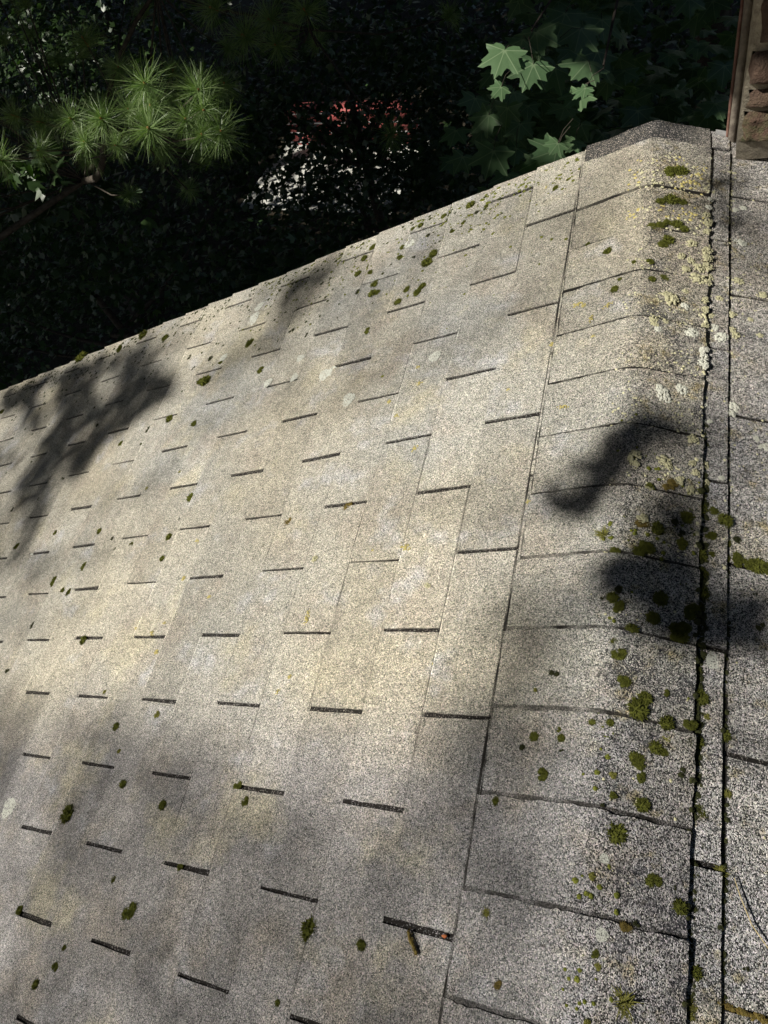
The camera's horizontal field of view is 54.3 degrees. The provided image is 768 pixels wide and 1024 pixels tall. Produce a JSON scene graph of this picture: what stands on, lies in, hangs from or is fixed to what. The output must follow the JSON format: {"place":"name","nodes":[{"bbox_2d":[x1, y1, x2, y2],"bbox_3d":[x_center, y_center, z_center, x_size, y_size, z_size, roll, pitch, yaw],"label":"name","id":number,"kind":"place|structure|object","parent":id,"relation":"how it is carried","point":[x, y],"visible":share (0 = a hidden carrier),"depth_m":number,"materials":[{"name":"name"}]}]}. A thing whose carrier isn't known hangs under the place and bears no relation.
{"place":"outdoors","nodes":[
{"label":"outdoors","id":0,"kind":"place"},
{"bbox_2d":[241,141,427,213],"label":"pavement","id":1,"kind":"structure","parent":0,"point":[271,179],"depth_m":13.88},
{"bbox_2d":[0,0,739,389],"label":"ground","id":2,"kind":"structure","parent":0,"point":[212,242],"depth_m":15.33,"materials":[{"name":"plant"}]},
{"bbox_2d":[0,0,112,33],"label":"understory tree","id":3,"kind":"object","parent":2,"relation":"on","point":[60,8],"visible":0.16,"depth_m":19.93,"materials":[{"name":"green plant"}]},
{"bbox_2d":[0,0,231,363],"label":"understory tree","id":4,"kind":"object","parent":2,"relation":"on","point":[22,66],"visible":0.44,"depth_m":10.59,"materials":[{"name":"green plant"}]},
{"bbox_2d":[0,0,282,135],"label":"understory tree","id":5,"kind":"object","parent":2,"relation":"on","point":[107,15],"visible":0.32,"depth_m":15.45,"materials":[{"name":"green plant"}]},
{"bbox_2d":[0,119,330,389],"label":"understory tree","id":6,"kind":"object","parent":2,"relation":"on","point":[45,220],"visible":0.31,"depth_m":7.00,"materials":[{"name":"green plant"}]},
{"bbox_2d":[0,0,467,240],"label":"pine tree","id":7,"kind":"object","parent":2,"relation":"on","point":[90,154],"visible":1,"depth_m":2.81,"materials":[{"name":"green plant"}]},
{"bbox_2d":[174,228,350,305],"bbox_3d":[0.152,-0.489,7.251,4.285,4.743,2.669,4,59,20],"label":"understory tree","id":8,"kind":"object","parent":2,"relation":"on","point":[279,261],"visible":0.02,"depth_m":6.14,"materials":[{"name":"green plant"}]},
{"bbox_2d":[174,84,511,295],"bbox_3d":[-0.218,-3.387,9.747,5.085,3.961,3.779,22,67,29],"label":"understory tree","id":9,"kind":"object","parent":2,"relation":"on","point":[299,235],"visible":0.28,"depth_m":9.33,"materials":[{"name":"green plant"}]},
{"bbox_2d":[287,99,418,144],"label":"garden wall","id":10,"kind":"structure","parent":2,"relation":"on","point":[333,119],"depth_m":13.74,"materials":[{"name":"red paint"}]},
{"bbox_2d":[137,0,592,250],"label":"understory tree","id":11,"kind":"object","parent":2,"relation":"on","point":[338,137],"visible":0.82,"depth_m":6.72,"materials":[{"name":"green plant"}]},
{"bbox_2d":[0,0,740,390],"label":"ground cover","id":12,"kind":"object","parent":2,"relation":"on","point":[182,252],"visible":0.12,"depth_m":15.01,"materials":[{"name":"green plant"}]},
{"bbox_2d":[0,0,767,1023],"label":"house","id":13,"kind":"structure","parent":2,"relation":"on","point":[376,754],"depth_m":1.42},
{"bbox_2d":[1,798,15,819],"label":"lichen patch","id":14,"kind":"object","parent":13,"relation":"on","point":[6,805],"visible":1,"depth_m":1.75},
{"bbox_2d":[58,803,74,823],"bbox_3d":[-0.688,0.651,1.619,0.045,0.017,0.054,-16,50,30],"label":"moss cushion","id":15,"kind":"object","parent":13,"relation":"on","point":[67,811],"visible":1,"depth_m":1.61,"materials":[{"name":"plant"}]},
{"bbox_2d":[73,350,86,363],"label":"moss cushion","id":16,"kind":"object","parent":13,"relation":"on","point":[80,356],"visible":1,"depth_m":3.14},
{"bbox_2d":[121,902,136,920],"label":"moss cushion","id":17,"kind":"object","parent":13,"relation":"on","point":[129,914],"visible":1,"depth_m":1.38,"materials":[{"name":"plant"}]},
{"bbox_2d":[157,800,166,810],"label":"moss cushion","id":18,"kind":"object","parent":13,"relation":"on","point":[162,804],"visible":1,"depth_m":1.47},
{"bbox_2d":[199,375,210,386],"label":"moss cushion","id":19,"kind":"object","parent":13,"relation":"on","point":[204,381],"visible":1,"depth_m":2.35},
{"bbox_2d":[5,176,530,473],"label":"moss specks","id":20,"kind":"object","parent":13,"relation":"on","point":[382,273],"visible":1,"depth_m":2.63,"materials":[{"name":"plant"}]},
{"bbox_2d":[299,914,316,943],"bbox_3d":[-0.117,0.643,1.154,0.040,0.014,0.045,0,59,40],"label":"moss cushion","id":21,"kind":"object","parent":13,"relation":"on","point":[307,930],"visible":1,"depth_m":1.15,"materials":[{"name":"plant"}]},
{"bbox_2d":[319,369,330,380],"bbox_3d":[-0.159,-0.362,1.984,0.046,0.002,0.044,17,71,47],"label":"lichen patch","id":22,"kind":"object","parent":13,"relation":"on","point":[322,376],"visible":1,"depth_m":1.98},
{"bbox_2d":[343,393,356,406],"bbox_3d":[-0.087,-0.280,1.858,0.044,0.001,0.050,-11,52,34],"label":"lichen patch","id":23,"kind":"object","parent":13,"relation":"on","point":[349,401],"visible":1,"depth_m":1.86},
{"bbox_2d":[356,938,366,950],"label":"moss cushion","id":24,"kind":"object","parent":13,"relation":"on","point":[360,943],"visible":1,"depth_m":1.09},
{"bbox_2d":[218,157,579,399],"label":"moss specks","id":25,"kind":"object","parent":13,"relation":"on","point":[519,190],"visible":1,"depth_m":2.00,"materials":[{"name":"plant"}]},
{"bbox_2d":[407,929,417,956],"bbox_3d":[0.040,0.603,1.047,0.010,0.012,0.038,-28,54,-1],"label":"mossy twig","id":26,"kind":"object","parent":13,"relation":"on","point":[410,940],"visible":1,"depth_m":1.05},
{"bbox_2d":[420,256,432,266],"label":"moss cushion","id":27,"kind":"object","parent":13,"relation":"on","point":[426,262],"visible":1,"depth_m":1.99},
{"bbox_2d":[428,351,440,361],"bbox_3d":[0.117,-0.365,1.754,0.036,0.002,0.038,16,70,45],"label":"lichen patch","id":28,"kind":"object","parent":13,"relation":"on","point":[437,354],"visible":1,"depth_m":1.75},
{"bbox_2d":[492,979,501,990],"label":"moss tuft","id":29,"kind":"object","parent":13,"relation":"on","point":[497,985],"visible":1,"depth_m":0.95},
{"bbox_2d":[529,731,538,741],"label":"moss cushion","id":30,"kind":"object","parent":13,"relation":"on","point":[534,736],"visible":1,"depth_m":1.10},
{"bbox_2d":[537,767,548,780],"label":"moss cushion","id":31,"kind":"object","parent":13,"relation":"on","point":[542,772],"visible":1,"depth_m":1.07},
{"bbox_2d":[593,525,609,540],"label":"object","id":32,"kind":"object","parent":13,"relation":"on","point":[602,533],"visible":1,"depth_m":1.22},
{"bbox_2d":[595,925,609,942],"bbox_3d":[0.271,0.527,0.933,0.019,0.005,0.018,23,68,29],"label":"lichen patch","id":33,"kind":"object","parent":13,"relation":"on","point":[598,936],"visible":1,"depth_m":0.93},
{"bbox_2d":[599,853,608,863],"bbox_3d":[0.287,0.451,0.976,0.014,0.004,0.013,-5,57,15],"label":"lichen patch","id":34,"kind":"object","parent":13,"relation":"on","point":[606,858],"visible":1,"depth_m":0.97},
{"bbox_2d":[605,591,618,603],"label":"moss cushion","id":35,"kind":"object","parent":13,"relation":"on","point":[611,597],"visible":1,"depth_m":1.16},
{"bbox_2d":[605,820,629,845],"bbox_3d":[0.306,0.425,0.987,0.036,0.012,0.036,-8,61,-5],"label":"moss cushion","id":36,"kind":"object","parent":13,"relation":"on","point":[616,833],"visible":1,"depth_m":0.99,"materials":[{"name":"plant"}]},
{"bbox_2d":[610,648,626,660],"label":"moss cushion","id":37,"kind":"object","parent":13,"relation":"on","point":[621,654],"visible":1,"depth_m":1.11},
{"bbox_2d":[612,599,624,612],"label":"moss cushion","id":38,"kind":"object","parent":13,"relation":"on","point":[619,605],"visible":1,"depth_m":1.15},
{"bbox_2d":[617,675,631,688],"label":"moss cushion","id":39,"kind":"object","parent":13,"relation":"on","point":[624,680],"visible":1,"depth_m":1.09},
{"bbox_2d":[611,984,639,1023],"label":"moss","id":40,"kind":"object","parent":13,"relation":"on","point":[624,1001],"visible":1,"depth_m":0.89,"materials":[{"name":"plant"}]},
{"bbox_2d":[619,921,632,932],"bbox_3d":[0.302,0.520,0.937,0.021,0.005,0.016,25,63,11],"label":"moss tuft","id":41,"kind":"object","parent":13,"relation":"on","point":[625,927],"visible":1,"depth_m":0.94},
{"bbox_2d":[561,413,700,1010],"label":"moss specks","id":42,"kind":"object","parent":13,"relation":"on","point":[575,880],"visible":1,"depth_m":1.03,"materials":[{"name":"plant"}]},
{"bbox_2d":[624,623,640,634],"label":"moss cushion","id":43,"kind":"object","parent":13,"relation":"on","point":[630,628],"visible":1,"depth_m":1.13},
{"bbox_2d":[627,450,641,463],"bbox_3d":[0.429,-0.095,1.283,0.022,0.008,0.031,35,74,33],"label":"lichen lump","id":44,"kind":"object","parent":13,"relation":"on","point":[636,453],"visible":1,"depth_m":1.28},
{"bbox_2d":[628,751,645,771],"bbox_3d":[0.352,0.343,1.036,0.027,0.007,0.032,-23,65,-15],"label":"moss cushion","id":45,"kind":"object","parent":13,"relation":"on","point":[637,760],"visible":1,"depth_m":1.04,"materials":[{"name":"plant"}]},
{"bbox_2d":[626,696,651,722],"bbox_3d":[0.365,0.280,1.068,0.039,0.012,0.042,3,61,-1],"label":"moss cushion","id":46,"kind":"object","parent":13,"relation":"on","point":[638,709],"visible":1,"depth_m":1.07,"materials":[{"name":"plant"}]},
{"bbox_2d":[632,546,645,556],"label":"moss cushion","id":47,"kind":"object","parent":13,"relation":"on","point":[638,551],"visible":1,"depth_m":1.19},
{"bbox_2d":[636,772,645,784],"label":"moss cushion","id":48,"kind":"object","parent":13,"relation":"on","point":[641,777],"visible":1,"depth_m":1.02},
{"bbox_2d":[634,796,650,812],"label":"moss cushion","id":49,"kind":"object","parent":13,"relation":"on","point":[642,804],"visible":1,"depth_m":1.01,"materials":[{"name":"plant"}]},
{"bbox_2d":[635,519,649,527],"bbox_3d":[0.420,0.019,1.219,0.031,0.008,0.019,14,62,7],"label":"moss tuft","id":50,"kind":"object","parent":13,"relation":"on","point":[640,524],"visible":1,"depth_m":1.22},
{"bbox_2d":[636,513,649,524],"bbox_3d":[0.423,0.012,1.223,0.020,0.009,0.023,-7,56,14],"label":"lichen lump","id":51,"kind":"object","parent":13,"relation":"on","point":[643,517],"visible":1,"depth_m":1.22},
{"bbox_2d":[636,689,652,705],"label":"moss cushion","id":52,"kind":"object","parent":13,"relation":"on","point":[643,696],"visible":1,"depth_m":1.08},
{"bbox_2d":[638,540,656,554],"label":"moss cushion","id":53,"kind":"object","parent":13,"relation":"on","point":[649,548],"visible":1,"depth_m":1.20,"materials":[{"name":"plant"}]},
{"bbox_2d":[645,872,661,887],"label":"moss cushion","id":54,"kind":"object","parent":13,"relation":"on","point":[651,878],"visible":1,"depth_m":0.96,"materials":[{"name":"plant"}]},
{"bbox_2d":[645,609,661,624],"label":"moss cushion","id":55,"kind":"object","parent":13,"relation":"on","point":[653,617],"visible":1,"depth_m":1.14,"materials":[{"name":"plant"}]},
{"bbox_2d":[648,740,662,754],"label":"moss cushion","id":56,"kind":"object","parent":13,"relation":"on","point":[655,747],"visible":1,"depth_m":1.04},
{"bbox_2d":[649,521,665,535],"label":"moss cushion","id":57,"kind":"object","parent":13,"relation":"on","point":[657,529],"visible":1,"depth_m":1.21,"materials":[{"name":"plant"}]},
{"bbox_2d":[652,590,669,607],"bbox_3d":[0.428,0.133,1.153,0.032,0.010,0.033,31,64,14],"label":"moss cushion","id":58,"kind":"object","parent":13,"relation":"on","point":[660,598],"visible":1,"depth_m":1.15,"materials":[{"name":"plant"}]},
{"bbox_2d":[657,388,669,400],"bbox_3d":[0.505,-0.215,1.354,0.022,0.011,0.032,-8,56,13],"label":"lichen lump","id":59,"kind":"object","parent":13,"relation":"on","point":[665,391],"visible":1,"depth_m":1.35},
{"bbox_2d":[656,455,671,465],"bbox_3d":[0.480,-0.089,1.280,0.022,0.006,0.030,-40,70,-21],"label":"lichen lump","id":60,"kind":"object","parent":13,"relation":"on","point":[663,459],"visible":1,"depth_m":1.28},
{"bbox_2d":[657,714,674,730],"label":"moss cushion","id":61,"kind":"object","parent":13,"relation":"on","point":[666,722],"visible":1,"depth_m":1.06,"materials":[{"name":"plant"}]},
{"bbox_2d":[626,156,709,223],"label":"lichen crumbs","id":62,"kind":"object","parent":13,"relation":"on","point":[682,208],"visible":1,"depth_m":1.64,"materials":[{"name":"plant"}]},
{"bbox_2d":[661,478,675,489],"bbox_3d":[0.480,-0.046,1.257,0.027,0.007,0.033,41,67,18],"label":"moss tuft","id":63,"kind":"object","parent":13,"relation":"on","point":[669,485],"visible":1,"depth_m":1.26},
{"bbox_2d":[661,235,675,244],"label":"moss cushion","id":64,"kind":"object","parent":13,"relation":"on","point":[668,239],"visible":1,"depth_m":1.55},
{"bbox_2d":[662,193,678,204],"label":"moss cushion","id":65,"kind":"object","parent":13,"relation":"on","point":[671,198],"visible":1,"depth_m":1.61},
{"bbox_2d":[665,292,678,304],"bbox_3d":[0.566,-0.418,1.466,0.032,0.008,0.031,-28,66,-17],"label":"lichen lump","id":66,"kind":"object","parent":13,"relation":"on","point":[674,299],"visible":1,"depth_m":1.46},
{"bbox_2d":[664,166,681,177],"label":"moss cushion","id":67,"kind":"object","parent":13,"relation":"on","point":[670,171],"visible":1,"depth_m":1.66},
{"bbox_2d":[670,220,682,228],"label":"moss cushion","id":68,"kind":"object","parent":13,"relation":"on","point":[676,223],"visible":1,"depth_m":1.57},
{"bbox_2d":[590,152,766,883],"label":"lichen crumbs","id":69,"kind":"object","parent":13,"relation":"on","point":[668,473],"visible":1,"depth_m":1.46,"materials":[{"name":"plant"}]},
{"bbox_2d":[674,476,684,485],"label":"lichen lump","id":70,"kind":"object","parent":13,"relation":"on","point":[680,480],"visible":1,"depth_m":1.26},
{"bbox_2d":[668,621,691,643],"bbox_3d":[0.444,0.183,1.128,0.036,0.009,0.042,-27,66,-16],"label":"moss cushion","id":71,"kind":"object","parent":13,"relation":"on","point":[679,634],"visible":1,"depth_m":1.13,"materials":[{"name":"plant"}]},
{"bbox_2d":[672,898,687,915],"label":"moss cushion","id":72,"kind":"object","parent":13,"relation":"on","point":[680,906],"visible":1,"depth_m":0.95,"materials":[{"name":"plant"}]},
{"bbox_2d":[673,164,688,174],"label":"moss cushion","id":73,"kind":"object","parent":13,"relation":"on","point":[684,170],"visible":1,"depth_m":1.66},
{"bbox_2d":[677,766,686,777],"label":"moss tuft","id":74,"kind":"object","parent":13,"relation":"on","point":[681,774],"visible":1,"depth_m":1.03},
{"bbox_2d":[676,538,688,551],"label":"moss cushion","id":75,"kind":"object","parent":13,"relation":"on","point":[682,544],"visible":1,"depth_m":1.20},
{"bbox_2d":[676,384,688,394],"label":"lichen lump","id":76,"kind":"object","parent":13,"relation":"on","point":[679,387],"visible":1,"depth_m":1.36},
{"bbox_2d":[679,622,691,632],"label":"moss cushion","id":77,"kind":"object","parent":13,"relation":"on","point":[686,626],"visible":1,"depth_m":1.14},
{"bbox_2d":[678,510,695,523],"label":"moss cushion","id":78,"kind":"object","parent":13,"relation":"on","point":[686,516],"visible":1,"depth_m":1.23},
{"bbox_2d":[683,719,697,730],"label":"moss cushion","id":79,"kind":"object","parent":13,"relation":"on","point":[691,725],"visible":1,"depth_m":1.06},
{"bbox_2d":[684,327,698,336],"bbox_3d":[0.587,-0.343,1.427,0.032,0.005,0.026,-2,61,-4],"label":"lichen lump","id":80,"kind":"object","parent":13,"relation":"on","point":[689,332],"visible":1,"depth_m":1.43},
{"bbox_2d":[684,602,700,620],"bbox_3d":[0.471,0.152,1.147,0.026,0.007,0.036,42,67,18],"label":"moss cushion","id":81,"kind":"object","parent":13,"relation":"on","point":[689,611],"visible":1,"depth_m":1.15,"materials":[{"name":"plant"}]},
{"bbox_2d":[686,998,698,1012],"bbox_3d":[0.370,0.597,0.905,0.021,0.009,0.022,-12,55,11],"label":"moss tuft","id":82,"kind":"object","parent":13,"relation":"on","point":[691,1006],"visible":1,"depth_m":0.90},
{"bbox_2d":[686,239,698,246],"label":"lichen lump","id":83,"kind":"object","parent":13,"relation":"on","point":[690,241],"visible":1,"depth_m":1.55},
{"bbox_2d":[687,435,699,444],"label":"lichen lump","id":84,"kind":"object","parent":13,"relation":"on","point":[694,439],"visible":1,"depth_m":1.30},
{"bbox_2d":[691,965,702,981],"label":"moss cushion","id":85,"kind":"object","parent":13,"relation":"on","point":[697,973],"visible":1,"depth_m":0.92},
{"bbox_2d":[682,417,712,1016],"bbox_3d":[0.445,0.312,1.063,0.026,0.021,1.146,4,59,20],"label":"crack moss","id":86,"kind":"object","parent":13,"relation":"on","point":[700,679],"visible":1,"depth_m":1.10,"materials":[{"name":"plant"}]},
{"bbox_2d":[688,272,707,283],"bbox_3d":[0.628,-0.468,1.498,0.044,0.008,0.032,23,63,10],"label":"lichen lump","id":87,"kind":"object","parent":13,"relation":"on","point":[696,277],"visible":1,"depth_m":1.50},
{"bbox_2d":[693,263,705,272],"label":"lichen lump","id":88,"kind":"object","parent":13,"relation":"on","point":[698,268],"visible":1,"depth_m":1.51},
{"bbox_2d":[696,737,705,749],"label":"moss cushion","id":89,"kind":"object","parent":13,"relation":"on","point":[700,743],"visible":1,"depth_m":1.05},
{"bbox_2d":[694,688,709,705],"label":"moss cushion","id":90,"kind":"object","parent":13,"relation":"on","point":[702,698],"visible":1,"depth_m":1.09,"materials":[{"name":"plant"}]},
{"bbox_2d":[697,359,708,369],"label":"lichen lump","id":91,"kind":"object","parent":13,"relation":"on","point":[705,364],"visible":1,"depth_m":1.39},
{"bbox_2d":[699,548,707,561],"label":"moss cushion","id":92,"kind":"object","parent":13,"relation":"on","point":[702,553],"visible":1,"depth_m":1.20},
{"bbox_2d":[699,587,710,600],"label":"moss cushion","id":93,"kind":"object","parent":13,"relation":"on","point":[703,594],"visible":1,"depth_m":1.17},
{"bbox_2d":[699,566,710,579],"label":"moss cushion","id":94,"kind":"object","parent":13,"relation":"on","point":[703,571],"visible":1,"depth_m":1.19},
{"bbox_2d":[702,254,713,261],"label":"lichen lump","id":95,"kind":"object","parent":13,"relation":"on","point":[707,257],"visible":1,"depth_m":1.53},
{"bbox_2d":[704,531,716,540],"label":"moss cushion","id":96,"kind":"object","parent":13,"relation":"on","point":[711,535],"visible":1,"depth_m":1.22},
{"bbox_2d":[705,651,718,669],"bbox_3d":[0.492,0.223,1.116,0.025,0.008,0.028,12,63,25],"label":"lichen patch","id":97,"kind":"object","parent":13,"relation":"on","point":[712,664],"visible":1,"depth_m":1.12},
{"bbox_2d":[709,505,718,515],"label":"moss cushion","id":98,"kind":"object","parent":13,"relation":"on","point":[714,510],"visible":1,"depth_m":1.24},
{"bbox_2d":[694,158,734,584],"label":"lichen crumbs","id":99,"kind":"object","parent":13,"relation":"on","point":[702,435],"visible":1,"depth_m":1.39,"materials":[{"name":"plant"}]},
{"bbox_2d":[714,332,728,342],"bbox_3d":[0.647,-0.335,1.434,0.030,0.011,0.024,-43,55,-11],"label":"lichen lump","id":100,"kind":"object","parent":13,"relation":"on","point":[723,336],"visible":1,"depth_m":1.43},
{"bbox_2d":[714,864,729,881],"bbox_3d":[0.442,0.472,0.980,0.023,0.007,0.026,-17,63,-12],"label":"moss tuft","id":101,"kind":"object","parent":13,"relation":"on","point":[721,868],"visible":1,"depth_m":0.98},
{"bbox_2d":[717,476,732,1013],"bbox_3d":[0.485,0.328,1.060,0.023,0.014,0.924,4,59,20],"label":"crack moss","id":102,"kind":"object","parent":13,"relation":"on","point":[725,865],"visible":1,"depth_m":1.00,"materials":[{"name":"plant"}]},
{"bbox_2d":[716,513,733,527],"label":"moss cushion","id":103,"kind":"object","parent":13,"relation":"on","point":[723,519],"visible":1,"depth_m":1.23,"materials":[{"name":"plant"}]},
{"bbox_2d":[722,730,732,742],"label":"moss cushion","id":104,"kind":"object","parent":13,"relation":"on","point":[725,736],"visible":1,"depth_m":1.06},
{"bbox_2d":[722,789,732,798],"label":"moss tuft","id":105,"kind":"object","parent":13,"relation":"on","point":[727,793],"visible":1,"depth_m":1.03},
{"bbox_2d":[728,402,739,411],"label":"lichen lump","id":106,"kind":"object","parent":13,"relation":"on","point":[735,406],"visible":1,"depth_m":1.35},
{"bbox_2d":[731,551,744,567],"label":"moss cushion","id":107,"kind":"object","parent":13,"relation":"on","point":[737,559],"visible":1,"depth_m":1.20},
{"bbox_2d":[717,998,767,1023],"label":"seam moss","id":108,"kind":"object","parent":13,"relation":"on","point":[761,1018],"visible":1,"depth_m":0.91,"materials":[{"name":"plant"}]},
{"bbox_2d":[743,558,753,570],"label":"moss cushion","id":109,"kind":"object","parent":13,"relation":"on","point":[746,564],"visible":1,"depth_m":1.20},
{"bbox_2d":[734,878,767,947],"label":"dry stem","id":110,"kind":"object","parent":13,"relation":"on","point":[747,913],"visible":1,"depth_m":0.95,"materials":[{"name":"plant"}]},
{"bbox_2d":[747,557,766,574],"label":"moss cushion","id":111,"kind":"object","parent":13,"relation":"on","point":[757,565],"visible":1,"depth_m":1.20,"materials":[{"name":"plant"}]},
{"bbox_2d":[441,0,634,54],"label":"understory tree","id":112,"kind":"object","parent":2,"relation":"on","point":[494,8],"visible":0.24,"depth_m":12.73,"materials":[{"name":"green plant"}]},
{"bbox_2d":[377,0,740,228],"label":"understory tree","id":113,"kind":"object","parent":2,"relation":"on","point":[693,102],"depth_m":5.06,"materials":[{"name":"green plant"}]},
{"bbox_2d":[394,0,739,187],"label":"understory tree","id":114,"kind":"object","parent":2,"relation":"on","point":[640,31],"visible":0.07,"depth_m":8.53,"materials":[{"name":"green plant"}]},
{"bbox_2d":[439,0,739,193],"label":"maple tree","id":115,"kind":"object","parent":2,"relation":"on","point":[532,132],"visible":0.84,"depth_m":2.57,"materials":[{"name":"green plant"}]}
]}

